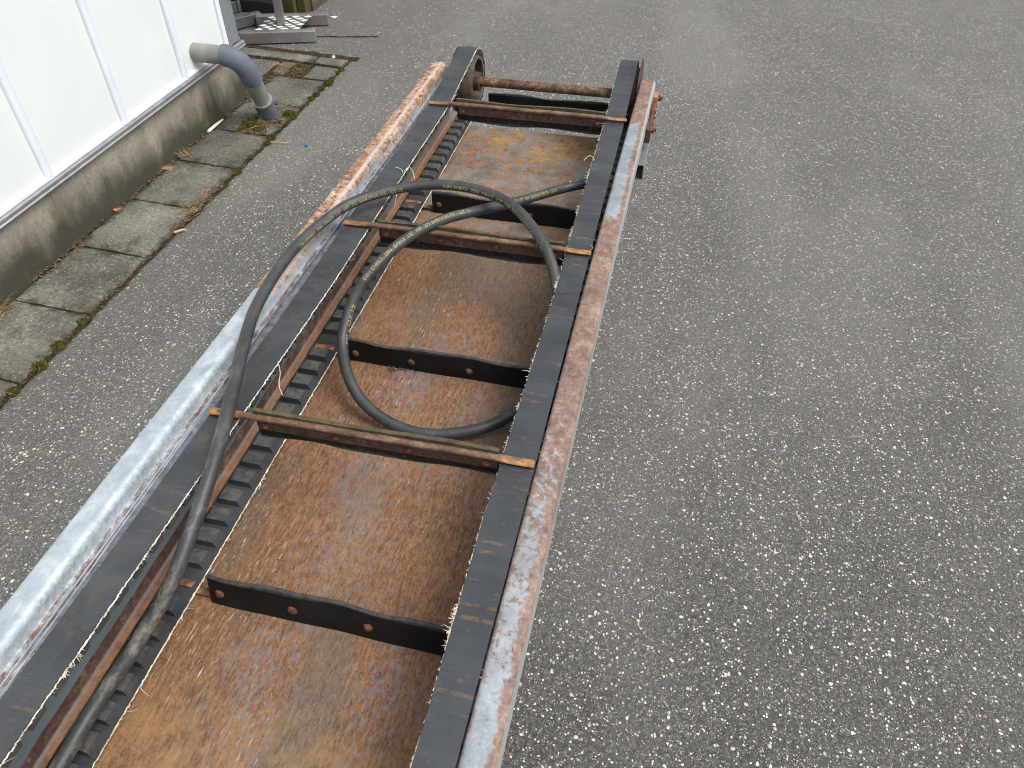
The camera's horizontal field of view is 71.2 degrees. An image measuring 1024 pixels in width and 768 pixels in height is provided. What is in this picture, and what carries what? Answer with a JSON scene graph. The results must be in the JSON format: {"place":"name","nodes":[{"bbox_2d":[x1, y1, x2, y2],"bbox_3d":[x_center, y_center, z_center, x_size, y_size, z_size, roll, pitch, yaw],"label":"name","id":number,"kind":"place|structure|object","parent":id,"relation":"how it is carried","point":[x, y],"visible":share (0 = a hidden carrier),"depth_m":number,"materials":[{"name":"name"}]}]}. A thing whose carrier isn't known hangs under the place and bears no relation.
{"place":"outdoors","nodes":[
{"label":"outdoors","id":0,"kind":"place"},
{"bbox_2d":[0,0,249,307],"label":"clad building","id":1,"kind":"structure","parent":0,"point":[107,107],"depth_m":2.55,"materials":[{"name":"metal"}]},
{"bbox_2d":[189,42,279,120],"bbox_3d":[-1.228,-1.328,3.191,0.294,0.417,0.233,11,46,8],"label":"drain pipe","id":2,"kind":"object","parent":1,"relation":"attached to","point":[241,64],"visible":0.98,"depth_m":3.03,"materials":[{"name":"grey plastic"}]},
{"bbox_2d":[230,0,326,13],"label":"timber crate","id":3,"kind":"object","parent":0,"point":[289,6],"visible":0.48,"depth_m":4.26,"materials":[{"name":"brown wood"}]},
{"bbox_2d":[0,0,1023,767],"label":"asphalt ground","id":4,"kind":"structure","parent":0,"point":[788,528],"depth_m":2.21,"materials":[{"name":"grey asphalt"}]},
{"bbox_2d":[0,47,351,407],"bbox_3d":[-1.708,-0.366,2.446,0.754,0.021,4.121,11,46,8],"label":"paving","id":5,"kind":"structure","parent":4,"relation":"on","point":[83,280],"depth_m":2.64,"materials":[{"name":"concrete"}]},
{"bbox_2d":[0,295,25,319],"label":"dry weed","id":6,"kind":"object","parent":5,"relation":"on","point":[2,308],"visible":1,"depth_m":2.31,"materials":[{"name":"beige plant"}]},
{"bbox_2d":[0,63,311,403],"bbox_3d":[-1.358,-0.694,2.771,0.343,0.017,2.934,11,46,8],"label":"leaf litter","id":7,"kind":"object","parent":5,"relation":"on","point":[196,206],"visible":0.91,"depth_m":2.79,"materials":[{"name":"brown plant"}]},
{"bbox_2d":[162,165,172,169],"bbox_3d":[-1.431,-0.902,2.973,0.048,0.006,0.037,11,46,8],"label":"dead leaf","id":8,"kind":"object","parent":5,"relation":"on","point":[168,167],"visible":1,"depth_m":2.97,"materials":[{"name":"brown plant"}]},
{"bbox_2d":[0,66,344,408],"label":"moss","id":9,"kind":"object","parent":5,"relation":"on","point":[248,122],"visible":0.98,"depth_m":3.06,"materials":[{"name":"green plant"}]},
{"bbox_2d":[175,146,196,158],"bbox_3d":[-1.397,-0.989,3.030,0.110,0.043,0.150,-27,52,-26],"label":"dry weed","id":10,"kind":"object","parent":5,"relation":"on","point":[189,154],"visible":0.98,"depth_m":3.05,"materials":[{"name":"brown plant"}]},
{"bbox_2d":[175,192,209,216],"bbox_3d":[-1.230,-0.693,2.755,0.146,0.031,0.141,-11,47,-12],"label":"dry weed","id":11,"kind":"object","parent":5,"relation":"on","point":[183,207],"visible":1,"depth_m":2.76,"materials":[{"name":"beige plant"}]},
{"bbox_2d":[193,173,225,196],"bbox_3d":[-1.206,-0.806,2.833,0.136,0.080,0.157,23,49,19],"label":"dry weed","id":12,"kind":"object","parent":5,"relation":"on","point":[209,188],"visible":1,"depth_m":2.86,"materials":[{"name":"beige plant"}]},
{"bbox_2d":[207,119,223,132],"bbox_3d":[-1.341,-1.169,3.233,0.013,0.014,0.121,13,46,10],"label":"white stick","id":13,"kind":"object","parent":5,"relation":"on","point":[210,129],"visible":1,"depth_m":3.22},
{"bbox_2d":[244,106,278,132],"bbox_3d":[-1.160,-1.201,3.236,0.203,0.061,0.180,11,46,8],"label":"dry weed","id":14,"kind":"object","parent":5,"relation":"on","point":[258,121],"visible":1,"depth_m":3.26,"materials":[{"name":"beige plant"}]},
{"bbox_2d":[269,58,304,70],"bbox_3d":[-1.163,-1.678,3.708,0.200,0.055,0.167,-28,53,-27],"label":"dry weed","id":15,"kind":"object","parent":5,"relation":"on","point":[284,64],"visible":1,"depth_m":3.71,"materials":[{"name":"beige plant"}]},
{"bbox_2d":[278,96,296,111],"bbox_3d":[-1.070,-1.326,3.374,0.116,0.044,0.156,24,49,19],"label":"dry weed","id":16,"kind":"object","parent":5,"relation":"on","point":[291,103],"visible":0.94,"depth_m":3.39,"materials":[{"name":"beige plant"}]},
{"bbox_2d":[231,0,260,28],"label":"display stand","id":17,"kind":"object","parent":4,"relation":"on","point":[245,20],"visible":0.28,"depth_m":4.11,"materials":[{"name":"grey metal"}]},
{"bbox_2d":[239,0,328,44],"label":"display stand","id":18,"kind":"object","parent":4,"relation":"on","point":[278,25],"visible":0.98,"depth_m":3.97,"materials":[{"name":"metal"}]},
{"bbox_2d":[243,36,377,60],"bbox_3d":[-1.392,-1.967,4.038,1.240,0.001,0.393,11,46,8],"label":"asphalt joint","id":19,"kind":"object","parent":4,"relation":"on","point":[314,53],"visible":0.48,"depth_m":3.90,"materials":[{"name":"black asphalt"}]},
{"bbox_2d":[0,46,662,767],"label":"flight conveyor","id":20,"kind":"object","parent":4,"relation":"on","point":[358,586],"visible":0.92,"depth_m":1.30,"materials":[{"name":"metal"}]},
{"bbox_2d":[48,176,603,767],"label":"hydraulic hose","id":21,"kind":"object","parent":20,"relation":"on","point":[98,700],"visible":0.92,"depth_m":1.48,"materials":[{"name":"rubber"}]}
]}

